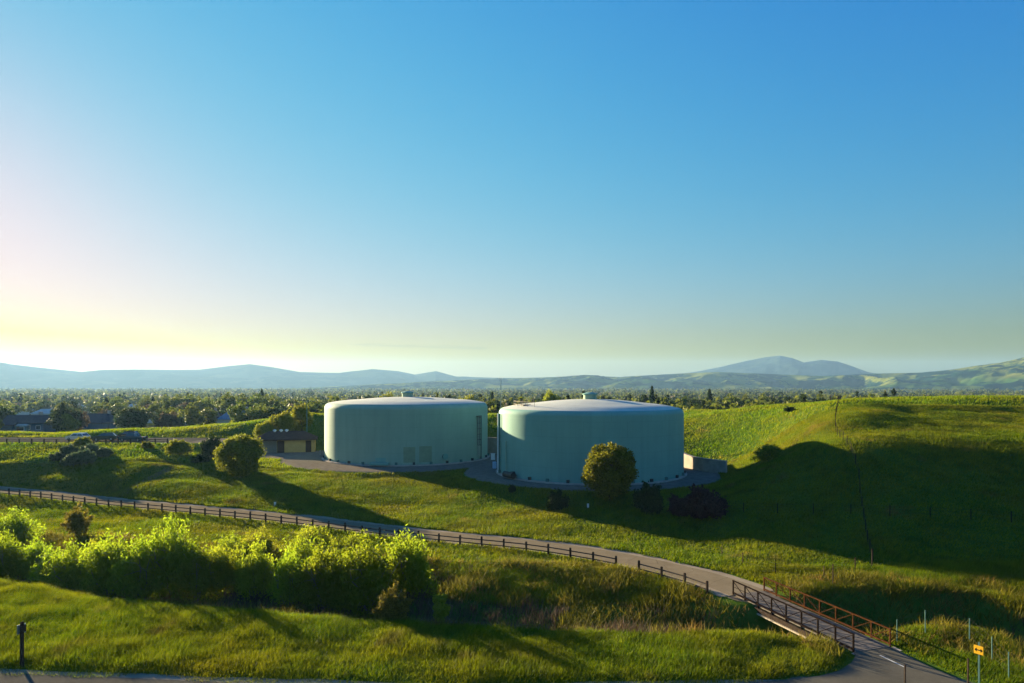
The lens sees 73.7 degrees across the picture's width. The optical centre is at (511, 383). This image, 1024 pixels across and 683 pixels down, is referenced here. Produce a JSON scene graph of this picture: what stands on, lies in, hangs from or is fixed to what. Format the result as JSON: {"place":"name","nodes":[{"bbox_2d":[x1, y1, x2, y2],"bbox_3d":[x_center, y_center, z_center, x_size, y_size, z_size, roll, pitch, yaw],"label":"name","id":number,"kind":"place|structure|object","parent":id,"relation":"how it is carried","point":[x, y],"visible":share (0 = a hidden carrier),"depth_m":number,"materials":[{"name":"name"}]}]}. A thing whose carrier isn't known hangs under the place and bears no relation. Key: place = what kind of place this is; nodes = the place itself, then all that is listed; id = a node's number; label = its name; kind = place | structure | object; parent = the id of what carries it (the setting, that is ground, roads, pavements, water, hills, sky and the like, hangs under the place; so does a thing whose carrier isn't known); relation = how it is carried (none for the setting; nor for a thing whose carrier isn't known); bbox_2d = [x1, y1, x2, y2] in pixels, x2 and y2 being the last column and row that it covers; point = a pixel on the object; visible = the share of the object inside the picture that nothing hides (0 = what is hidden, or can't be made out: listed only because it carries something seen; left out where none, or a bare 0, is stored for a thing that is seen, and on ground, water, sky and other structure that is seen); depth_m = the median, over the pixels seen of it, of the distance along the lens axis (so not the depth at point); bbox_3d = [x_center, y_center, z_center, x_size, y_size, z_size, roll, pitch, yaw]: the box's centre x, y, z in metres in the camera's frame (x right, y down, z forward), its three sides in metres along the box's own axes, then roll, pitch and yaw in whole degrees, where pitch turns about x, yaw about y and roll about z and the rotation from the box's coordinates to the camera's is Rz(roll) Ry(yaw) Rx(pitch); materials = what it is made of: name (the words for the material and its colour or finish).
{"place":"outdoors","nodes":[
{"label":"outdoors","id":0,"kind":"place"},
{"bbox_2d":[0,673,228,682],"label":"path","id":1,"kind":"structure","parent":0,"point":[23,678],"depth_m":41.37,"materials":[{"name":"grey asphalt"}]},
{"bbox_2d":[0,362,500,388],"bbox_3d":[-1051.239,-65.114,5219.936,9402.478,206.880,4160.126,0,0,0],"label":"hills","id":2,"kind":"structure","parent":0,"point":[12,376],"depth_m":4994.36,"materials":[{"name":"blue"}]},
{"bbox_2d":[0,388,1023,682],"bbox_3d":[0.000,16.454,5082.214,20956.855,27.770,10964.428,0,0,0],"label":"ground","id":3,"kind":"structure","parent":0,"point":[482,470],"depth_m":80.76,"materials":[{"name":"green plant"}]},
{"bbox_2d":[0,407,15,418],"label":"broadleaf tree","id":4,"kind":"object","parent":3,"relation":"on","point":[5,413],"visible":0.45,"depth_m":238.32,"materials":[{"name":"green plant"}]},
{"bbox_2d":[0,526,27,580],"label":"willow shrub","id":5,"kind":"object","parent":3,"relation":"on","point":[6,565],"visible":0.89,"depth_m":69.59,"materials":[{"name":"green plant"}]},
{"bbox_2d":[17,621,25,667],"bbox_3d":[-31.127,16.610,43.418,0.245,2.980,0.500,0,0,28],"label":"trail sign","id":6,"kind":"object","parent":3,"relation":"on","point":[21,629],"visible":1,"depth_m":43.35,"materials":[{"name":"metal"}]},
{"bbox_2d":[15,424,30,431],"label":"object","id":7,"kind":"structure","parent":3,"relation":"on","point":[21,427],"depth_m":229.20,"materials":[{"name":"white"}]},
{"bbox_2d":[0,505,49,545],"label":"willow shrub","id":8,"kind":"object","parent":3,"relation":"on","point":[20,527],"visible":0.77,"depth_m":81.18,"materials":[{"name":"green plant"}]},
{"bbox_2d":[0,412,55,431],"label":"house","id":9,"kind":"structure","parent":3,"relation":"on","point":[37,423],"depth_m":231.48,"materials":[{"name":"grey"}]},
{"bbox_2d":[8,533,51,581],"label":"willow shrub","id":10,"kind":"object","parent":3,"relation":"on","point":[32,551],"visible":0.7,"depth_m":69.83,"materials":[{"name":"green plant"}]},
{"bbox_2d":[30,407,52,414],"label":"house","id":11,"kind":"structure","parent":3,"relation":"on","point":[46,411],"depth_m":416.57,"materials":[{"name":"white"}]},
{"bbox_2d":[22,545,68,587],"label":"willow shrub","id":12,"kind":"object","parent":3,"relation":"on","point":[46,557],"visible":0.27,"depth_m":66.68,"materials":[{"name":"green plant"}]},
{"bbox_2d":[48,451,66,460],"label":"round bush","id":13,"kind":"object","parent":3,"relation":"on","point":[58,456],"visible":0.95,"depth_m":128.57,"materials":[{"name":"green plant"}]},
{"bbox_2d":[55,402,70,431],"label":"conifer tree","id":14,"kind":"object","parent":3,"relation":"on","point":[62,411],"visible":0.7,"depth_m":222.30,"materials":[{"name":"green plant"}]},
{"bbox_2d":[38,538,88,592],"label":"willow shrub","id":15,"kind":"object","parent":3,"relation":"on","point":[65,573],"visible":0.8,"depth_m":64.74,"materials":[{"name":"green plant"}]},
{"bbox_2d":[50,407,80,427],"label":"broadleaf tree","id":16,"kind":"object","parent":3,"relation":"on","point":[57,416],"visible":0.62,"depth_m":221.60,"materials":[{"name":"green plant"}]},
{"bbox_2d":[58,443,79,453],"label":"round bush","id":17,"kind":"object","parent":3,"relation":"on","point":[69,448],"visible":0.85,"depth_m":131.30,"materials":[{"name":"green plant"}]},
{"bbox_2d":[59,413,79,431],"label":"spring tree","id":18,"kind":"object","parent":3,"relation":"on","point":[69,418],"visible":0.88,"depth_m":221.50,"materials":[{"name":"green plant"}]},
{"bbox_2d":[59,451,84,465],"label":"round bush","id":19,"kind":"object","parent":3,"relation":"on","point":[69,459],"visible":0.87,"depth_m":124.64,"materials":[{"name":"green plant"}]},
{"bbox_2d":[60,501,94,535],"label":"russet shrub","id":20,"kind":"object","parent":3,"relation":"on","point":[77,524],"visible":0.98,"depth_m":82.68,"materials":[{"name":"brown plant"}]},
{"bbox_2d":[68,436,92,447],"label":"round bush","id":21,"kind":"object","parent":3,"relation":"on","point":[82,441],"visible":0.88,"depth_m":138.25,"materials":[{"name":"green plant"}]},
{"bbox_2d":[76,410,90,430],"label":"budding tree","id":22,"kind":"object","parent":3,"relation":"on","point":[83,417],"visible":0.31,"depth_m":237.92,"materials":[{"name":"brown plant"}]},
{"bbox_2d":[73,448,97,464],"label":"round bush","id":23,"kind":"object","parent":3,"relation":"on","point":[86,456],"visible":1,"depth_m":125.73,"materials":[{"name":"green plant"}]},
{"bbox_2d":[6,438,167,443],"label":"parking fence","id":24,"kind":"object","parent":3,"relation":"on","point":[106,441],"visible":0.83,"depth_m":143.56,"materials":[{"name":"brown wood"}]},
{"bbox_2d":[78,443,98,452],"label":"round bush","id":25,"kind":"object","parent":3,"relation":"on","point":[92,447],"visible":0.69,"depth_m":132.28,"materials":[{"name":"green plant"}]},
{"bbox_2d":[77,410,119,429],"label":"house","id":26,"kind":"structure","parent":3,"relation":"on","point":[100,420],"depth_m":256.59,"materials":[{"name":"grey"}]},
{"bbox_2d":[0,437,206,442],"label":"parking lot","id":27,"kind":"structure","parent":3,"relation":"on","point":[34,439],"depth_m":154.62,"materials":[{"name":"grey asphalt"}]},
{"bbox_2d":[65,432,90,439],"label":"parked car","id":28,"kind":"object","parent":27,"relation":"on","point":[76,435],"visible":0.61,"depth_m":150.76,"materials":[{"name":"white paint"}]},
{"bbox_2d":[91,432,117,440],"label":"parked car","id":29,"kind":"object","parent":27,"relation":"on","point":[110,436],"visible":0.96,"depth_m":150.56,"materials":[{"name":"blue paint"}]},
{"bbox_2d":[118,432,147,440],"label":"pickup truck","id":30,"kind":"object","parent":27,"relation":"on","point":[128,436],"visible":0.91,"depth_m":149.35,"materials":[{"name":"grey paint"}]},
{"bbox_2d":[94,446,113,456],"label":"round bush","id":31,"kind":"object","parent":3,"relation":"on","point":[103,452],"visible":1,"depth_m":130.31,"materials":[{"name":"green plant"}]},
{"bbox_2d":[75,526,133,598],"bbox_3d":[-38.267,17.137,64.509,6.150,7.370,6.325,0,0,-12],"label":"willow shrub","id":32,"kind":"object","parent":3,"relation":"on","point":[95,577],"visible":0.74,"depth_m":63.43,"materials":[{"name":"green plant"}]},
{"bbox_2d":[109,396,125,407],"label":"broadleaf tree","id":33,"kind":"object","parent":3,"relation":"on","point":[112,401],"visible":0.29,"depth_m":412.94,"materials":[{"name":"green plant"}]},
{"bbox_2d":[113,413,151,428],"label":"broadleaf tree","id":34,"kind":"object","parent":3,"relation":"on","point":[138,421],"visible":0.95,"depth_m":220.90,"materials":[{"name":"green plant"}]},
{"bbox_2d":[117,408,152,427],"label":"broadleaf tree","id":35,"kind":"object","parent":3,"relation":"on","point":[137,411],"visible":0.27,"depth_m":226.85,"materials":[{"name":"green plant"}]},
{"bbox_2d":[103,527,171,600],"bbox_3d":[-34.220,17.080,63.888,5.936,7.535,6.178,0,0,3],"label":"willow shrub","id":36,"kind":"object","parent":3,"relation":"on","point":[135,570],"visible":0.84,"depth_m":62.76,"materials":[{"name":"green plant"}]},
{"bbox_2d":[147,401,160,426],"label":"broadleaf tree","id":37,"kind":"object","parent":3,"relation":"on","point":[155,408],"visible":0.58,"depth_m":284.12,"materials":[{"name":"green plant"}]},
{"bbox_2d":[154,411,176,427],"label":"budding tree","id":38,"kind":"object","parent":3,"relation":"on","point":[162,419],"visible":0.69,"depth_m":220.21,"materials":[{"name":"green plant"}]},
{"bbox_2d":[145,512,199,596],"bbox_3d":[-32.844,16.310,65.141,6.268,8.502,6.504,0,0,-4],"label":"willow shrub","id":39,"kind":"object","parent":3,"relation":"on","point":[170,540],"visible":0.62,"depth_m":64.10,"materials":[{"name":"green plant"}]},
{"bbox_2d":[162,394,184,409],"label":"broadleaf tree","id":40,"kind":"object","parent":3,"relation":"on","point":[177,400],"visible":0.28,"depth_m":356.56,"materials":[{"name":"green plant"}]},
{"bbox_2d":[162,438,194,455],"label":"round bush","id":41,"kind":"object","parent":3,"relation":"on","point":[178,447],"visible":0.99,"depth_m":132.69,"materials":[{"name":"green plant"}]},
{"bbox_2d":[164,532,222,604],"bbox_3d":[-29.388,17.117,63.424,5.227,7.043,5.083,0,0,-24],"label":"willow shrub","id":42,"kind":"object","parent":3,"relation":"on","point":[190,560],"visible":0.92,"depth_m":62.61,"materials":[{"name":"green plant"}]},
{"bbox_2d":[184,402,204,425],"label":"broadleaf tree","id":43,"kind":"object","parent":3,"relation":"on","point":[189,412],"visible":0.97,"depth_m":246.20,"materials":[{"name":"green plant"}]},
{"bbox_2d":[189,400,210,410],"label":"broadleaf tree","id":44,"kind":"object","parent":3,"relation":"on","point":[201,405],"visible":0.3,"depth_m":329.58,"materials":[{"name":"green plant"}]},
{"bbox_2d":[190,453,212,463],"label":"round bush","id":45,"kind":"object","parent":3,"relation":"on","point":[200,458],"visible":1,"depth_m":126.62,"materials":[{"name":"green plant"}]},
{"bbox_2d":[194,406,217,424],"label":"broadleaf tree","id":46,"kind":"object","parent":3,"relation":"on","point":[210,415],"visible":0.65,"depth_m":252.31,"materials":[{"name":"green plant"}]},
{"bbox_2d":[199,433,220,458],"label":"round bush","id":47,"kind":"object","parent":3,"relation":"on","point":[208,445],"visible":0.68,"depth_m":130.91,"materials":[{"name":"green plant"}]},
{"bbox_2d":[198,542,245,599],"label":"willow shrub","id":48,"kind":"object","parent":3,"relation":"on","point":[223,570],"visible":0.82,"depth_m":63.52,"materials":[{"name":"green plant"}]},
{"bbox_2d":[219,391,237,411],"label":"broadleaf tree","id":49,"kind":"object","parent":3,"relation":"on","point":[228,399],"visible":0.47,"depth_m":329.01,"materials":[{"name":"green plant"}]},
{"bbox_2d":[208,530,252,574],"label":"willow shrub","id":50,"kind":"object","parent":3,"relation":"on","point":[231,543],"visible":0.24,"depth_m":68.71,"materials":[{"name":"green plant"}]},
{"bbox_2d":[217,406,248,423],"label":"house","id":51,"kind":"structure","parent":3,"relation":"on","point":[224,418],"depth_m":290.89,"materials":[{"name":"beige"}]},
{"bbox_2d":[225,400,252,422],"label":"broadleaf tree","id":52,"kind":"object","parent":3,"relation":"on","point":[239,408],"visible":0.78,"depth_m":227.12,"materials":[{"name":"green plant"}]},
{"bbox_2d":[212,433,266,477],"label":"round tree","id":53,"kind":"object","parent":3,"relation":"on","point":[247,451],"visible":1,"depth_m":115.37,"materials":[{"name":"green plant"}]},
{"bbox_2d":[230,532,278,601],"bbox_3d":[-24.004,16.945,63.580,4.883,6.604,4.377,0,0,45],"label":"willow shrub","id":54,"kind":"object","parent":3,"relation":"on","point":[254,573],"visible":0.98,"depth_m":62.84,"materials":[{"name":"green plant"}]},
{"bbox_2d":[247,393,269,405],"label":"broadleaf tree","id":55,"kind":"object","parent":3,"relation":"on","point":[253,400],"visible":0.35,"depth_m":337.89,"materials":[{"name":"green plant"}]},
{"bbox_2d":[247,406,272,420],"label":"broadleaf tree","id":56,"kind":"object","parent":3,"relation":"on","point":[264,411],"visible":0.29,"depth_m":220.56,"materials":[{"name":"green plant"}]},
{"bbox_2d":[239,523,283,559],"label":"willow shrub","id":57,"kind":"object","parent":3,"relation":"on","point":[269,546],"visible":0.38,"depth_m":71.11,"materials":[{"name":"green plant"}]},
{"bbox_2d":[252,419,272,436],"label":"spreading tree","id":58,"kind":"object","parent":3,"relation":"on","point":[264,427],"visible":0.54,"depth_m":158.31,"materials":[{"name":"green plant"}]},
{"bbox_2d":[268,406,287,415],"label":"broadleaf tree","id":59,"kind":"object","parent":3,"relation":"on","point":[278,410],"visible":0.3,"depth_m":222.00,"materials":[{"name":"green plant"}]},
{"bbox_2d":[268,411,298,430],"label":"spreading tree","id":60,"kind":"object","parent":3,"relation":"on","point":[283,420],"visible":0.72,"depth_m":160.21,"materials":[{"name":"green plant"}]},
{"bbox_2d":[257,429,317,452],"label":"pump house","id":61,"kind":"structure","parent":3,"relation":"on","point":[281,441],"depth_m":154.03,"materials":[{"name":"brown"}]},
{"bbox_2d":[264,542,311,607],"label":"willow shrub","id":62,"kind":"object","parent":3,"relation":"on","point":[283,583],"visible":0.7,"depth_m":60.59,"materials":[{"name":"green plant"}]},
{"bbox_2d":[291,403,313,430],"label":"spreading tree","id":63,"kind":"object","parent":3,"relation":"on","point":[298,412],"visible":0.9,"depth_m":163.75,"materials":[{"name":"green plant"}]},
{"bbox_2d":[273,528,338,572],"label":"willow shrub","id":64,"kind":"object","parent":3,"relation":"on","point":[302,551],"visible":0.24,"depth_m":64.59,"materials":[{"name":"green plant"}]},
{"bbox_2d":[290,521,335,557],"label":"willow shrub","id":65,"kind":"object","parent":3,"relation":"on","point":[309,532],"visible":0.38,"depth_m":70.88,"materials":[{"name":"green plant"}]},
{"bbox_2d":[288,538,342,613],"bbox_3d":[-16.562,16.900,60.065,5.159,6.755,5.370,0,0,44],"label":"willow shrub","id":66,"kind":"object","parent":3,"relation":"on","point":[312,578],"visible":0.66,"depth_m":59.34,"materials":[{"name":"green plant"}]},
{"bbox_2d":[319,542,365,613],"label":"willow shrub","id":67,"kind":"object","parent":3,"relation":"on","point":[332,581],"visible":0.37,"depth_m":58.66,"materials":[{"name":"green plant"}]},
{"bbox_2d":[329,531,366,560],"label":"willow shrub","id":68,"kind":"object","parent":3,"relation":"on","point":[347,540],"visible":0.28,"depth_m":68.77,"materials":[{"name":"green plant"}]},
{"bbox_2d":[1,488,708,594],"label":"trail fence","id":69,"kind":"object","parent":3,"relation":"on","point":[399,532],"visible":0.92,"depth_m":80.47,"materials":[{"name":"brown wood"}]},
{"bbox_2d":[324,529,404,616],"bbox_3d":[-13.019,16.327,59.348,7.825,7.558,8.119,0,0,2],"label":"willow shrub","id":70,"kind":"object","parent":3,"relation":"on","point":[372,580],"visible":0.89,"depth_m":58.08,"materials":[{"name":"green plant"}]},
{"bbox_2d":[0,487,762,595],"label":"trail","id":71,"kind":"object","parent":3,"relation":"on","point":[721,583],"visible":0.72,"depth_m":78.37,"materials":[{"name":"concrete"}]},
{"bbox_2d":[0,668,771,682],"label":"path shoulder","id":72,"kind":"object","parent":3,"relation":"on","point":[151,676],"visible":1,"depth_m":41.68},
{"bbox_2d":[2,486,772,596],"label":"trail shoulder","id":73,"kind":"object","parent":3,"relation":"on","point":[719,593],"visible":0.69,"depth_m":78.43},
{"bbox_2d":[372,580,414,621],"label":"russet shrub","id":74,"kind":"object","parent":3,"relation":"on","point":[390,606],"visible":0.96,"depth_m":52.42,"materials":[{"name":"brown plant"}]},
{"bbox_2d":[322,391,489,466],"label":"water tank","id":75,"kind":"object","parent":3,"relation":"on","point":[407,428],"visible":1,"depth_m":130.21,"materials":[{"name":"metal"}]},
{"bbox_2d":[379,524,440,597],"bbox_3d":[-9.233,16.003,61.163,5.667,6.792,5.828,0,0,-5],"label":"willow shrub","id":76,"kind":"object","parent":3,"relation":"on","point":[414,572],"visible":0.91,"depth_m":60.11,"materials":[{"name":"green plant"}]},
{"bbox_2d":[428,593,452,622],"bbox_3d":[-5.625,18.173,54.245,1.526,3.342,2.375,0,0,-25],"label":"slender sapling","id":77,"kind":"object","parent":3,"relation":"on","point":[441,609],"visible":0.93,"depth_m":53.76,"materials":[{"name":"green plant"}]},
{"bbox_2d":[0,402,1023,586],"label":"meadow grass","id":78,"kind":"structure","parent":3,"relation":"on","point":[939,424],"depth_m":90.75,"materials":[{"name":"green plant"}]},
{"bbox_2d":[0,558,1023,682],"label":"meadow grass","id":79,"kind":"structure","parent":3,"relation":"on","point":[22,595],"depth_m":46.89,"materials":[{"name":"green plant"}]},
{"bbox_2d":[0,387,1023,426],"bbox_3d":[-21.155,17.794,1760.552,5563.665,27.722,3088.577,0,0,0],"label":"green woodland","id":80,"kind":"object","parent":3,"relation":"on","point":[678,402],"visible":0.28,"depth_m":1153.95,"materials":[{"name":"green plant"}]},
{"bbox_2d":[7,545,1023,641],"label":"dry reeds","id":81,"kind":"object","parent":3,"relation":"on","point":[457,604],"visible":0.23,"depth_m":58.06,"materials":[{"name":"plant"}]},
{"bbox_2d":[18,528,1023,670],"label":"creek weeds","id":82,"kind":"object","parent":3,"relation":"on","point":[586,619],"visible":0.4,"depth_m":58.61,"materials":[{"name":"green plant"}]},
{"bbox_2d":[542,388,560,400],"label":"spreading tree","id":83,"kind":"object","parent":3,"relation":"on","point":[549,396],"visible":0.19,"depth_m":235.34,"materials":[{"name":"green plant"}]},
{"bbox_2d":[546,488,569,510],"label":"round bush","id":84,"kind":"object","parent":3,"relation":"on","point":[556,501],"visible":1,"depth_m":92.70,"materials":[{"name":"green plant"}]},
{"bbox_2d":[493,392,686,484],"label":"water tank","id":85,"kind":"object","parent":3,"relation":"on","point":[552,442],"visible":0.98,"depth_m":106.69,"materials":[{"name":"metal"}]},
{"bbox_2d":[488,437,726,472],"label":"retaining wall","id":86,"kind":"structure","parent":3,"relation":"on","point":[704,464],"depth_m":121.54,"materials":[{"name":"concrete"}]},
{"bbox_2d":[580,441,638,501],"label":"round tree","id":87,"kind":"object","parent":3,"relation":"on","point":[609,471],"visible":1,"depth_m":92.82,"materials":[{"name":"green plant"}]},
{"bbox_2d":[632,481,663,514],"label":"round bush","id":88,"kind":"object","parent":3,"relation":"on","point":[647,498],"visible":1,"depth_m":88.56,"materials":[{"name":"green plant"}]},
{"bbox_2d":[666,493,690,516],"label":"round bush","id":89,"kind":"object","parent":3,"relation":"on","point":[675,504],"visible":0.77,"depth_m":86.88,"materials":[{"name":"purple plant"}]},
{"bbox_2d":[677,483,729,518],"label":"round bush","id":90,"kind":"object","parent":3,"relation":"on","point":[700,502],"visible":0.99,"depth_m":84.66,"materials":[{"name":"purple plant"}]},
{"bbox_2d":[751,443,783,461],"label":"round bush","id":91,"kind":"object","parent":3,"relation":"on","point":[767,452],"visible":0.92,"depth_m":106.80,"materials":[{"name":"green plant"}]},
{"bbox_2d":[723,546,855,577],"bbox_3d":[25.813,17.282,65.883,12.647,1.850,4.989,0,0,34],"label":"wire fence","id":92,"kind":"object","parent":3,"relation":"on","point":[824,570],"visible":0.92,"depth_m":63.72,"materials":[{"name":"grey metal"}]},
{"bbox_2d":[732,577,901,654],"bbox_3d":[22.375,18.324,52.500,3.650,3.192,14.635,0,0,-18],"label":"footbridge","id":93,"kind":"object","parent":3,"relation":"on","point":[791,614],"visible":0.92,"depth_m":51.55,"materials":[{"name":"grey wood"}]},
{"bbox_2d":[830,394,872,550],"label":"wire fence","id":94,"kind":"object","parent":3,"relation":"on","point":[851,448],"visible":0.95,"depth_m":90.24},
{"bbox_2d":[723,502,1022,521],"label":"wire fence","id":95,"kind":"object","parent":3,"relation":"on","point":[1011,512],"visible":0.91,"depth_m":80.34,"materials":[{"name":"grey metal"}]},
{"bbox_2d":[896,610,1022,677],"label":"chain link fence","id":96,"kind":"object","parent":3,"relation":"on","point":[991,648],"visible":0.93,"depth_m":46.95,"materials":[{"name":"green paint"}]},
{"bbox_2d":[974,642,983,682],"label":"road sign","id":97,"kind":"object","parent":3,"relation":"on","point":[978,649],"visible":1,"depth_m":40.16,"materials":[{"name":"yellow metal"}]},
{"bbox_2d":[0,0,1023,377],"label":"sky","id":98,"kind":"structure","parent":0,"point":[466,188],"materials":[{"name":"blue"}]},
{"bbox_2d":[290,357,1023,390],"bbox_3d":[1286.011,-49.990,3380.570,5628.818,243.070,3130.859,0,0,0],"label":"rolling hills","id":99,"kind":"structure","parent":0,"point":[1006,375],"depth_m":3427.19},
{"bbox_2d":[690,356,877,375],"bbox_3d":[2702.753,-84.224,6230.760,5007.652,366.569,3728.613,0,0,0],"label":"mountain","id":100,"kind":"structure","parent":0,"point":[783,365],"depth_m":5954.90,"materials":[{"name":"blue"}]},
{"bbox_2d":[745,647,971,682],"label":"road","id":101,"kind":"structure","parent":0,"point":[870,666],"depth_m":42.51,"materials":[{"name":"grey asphalt"}]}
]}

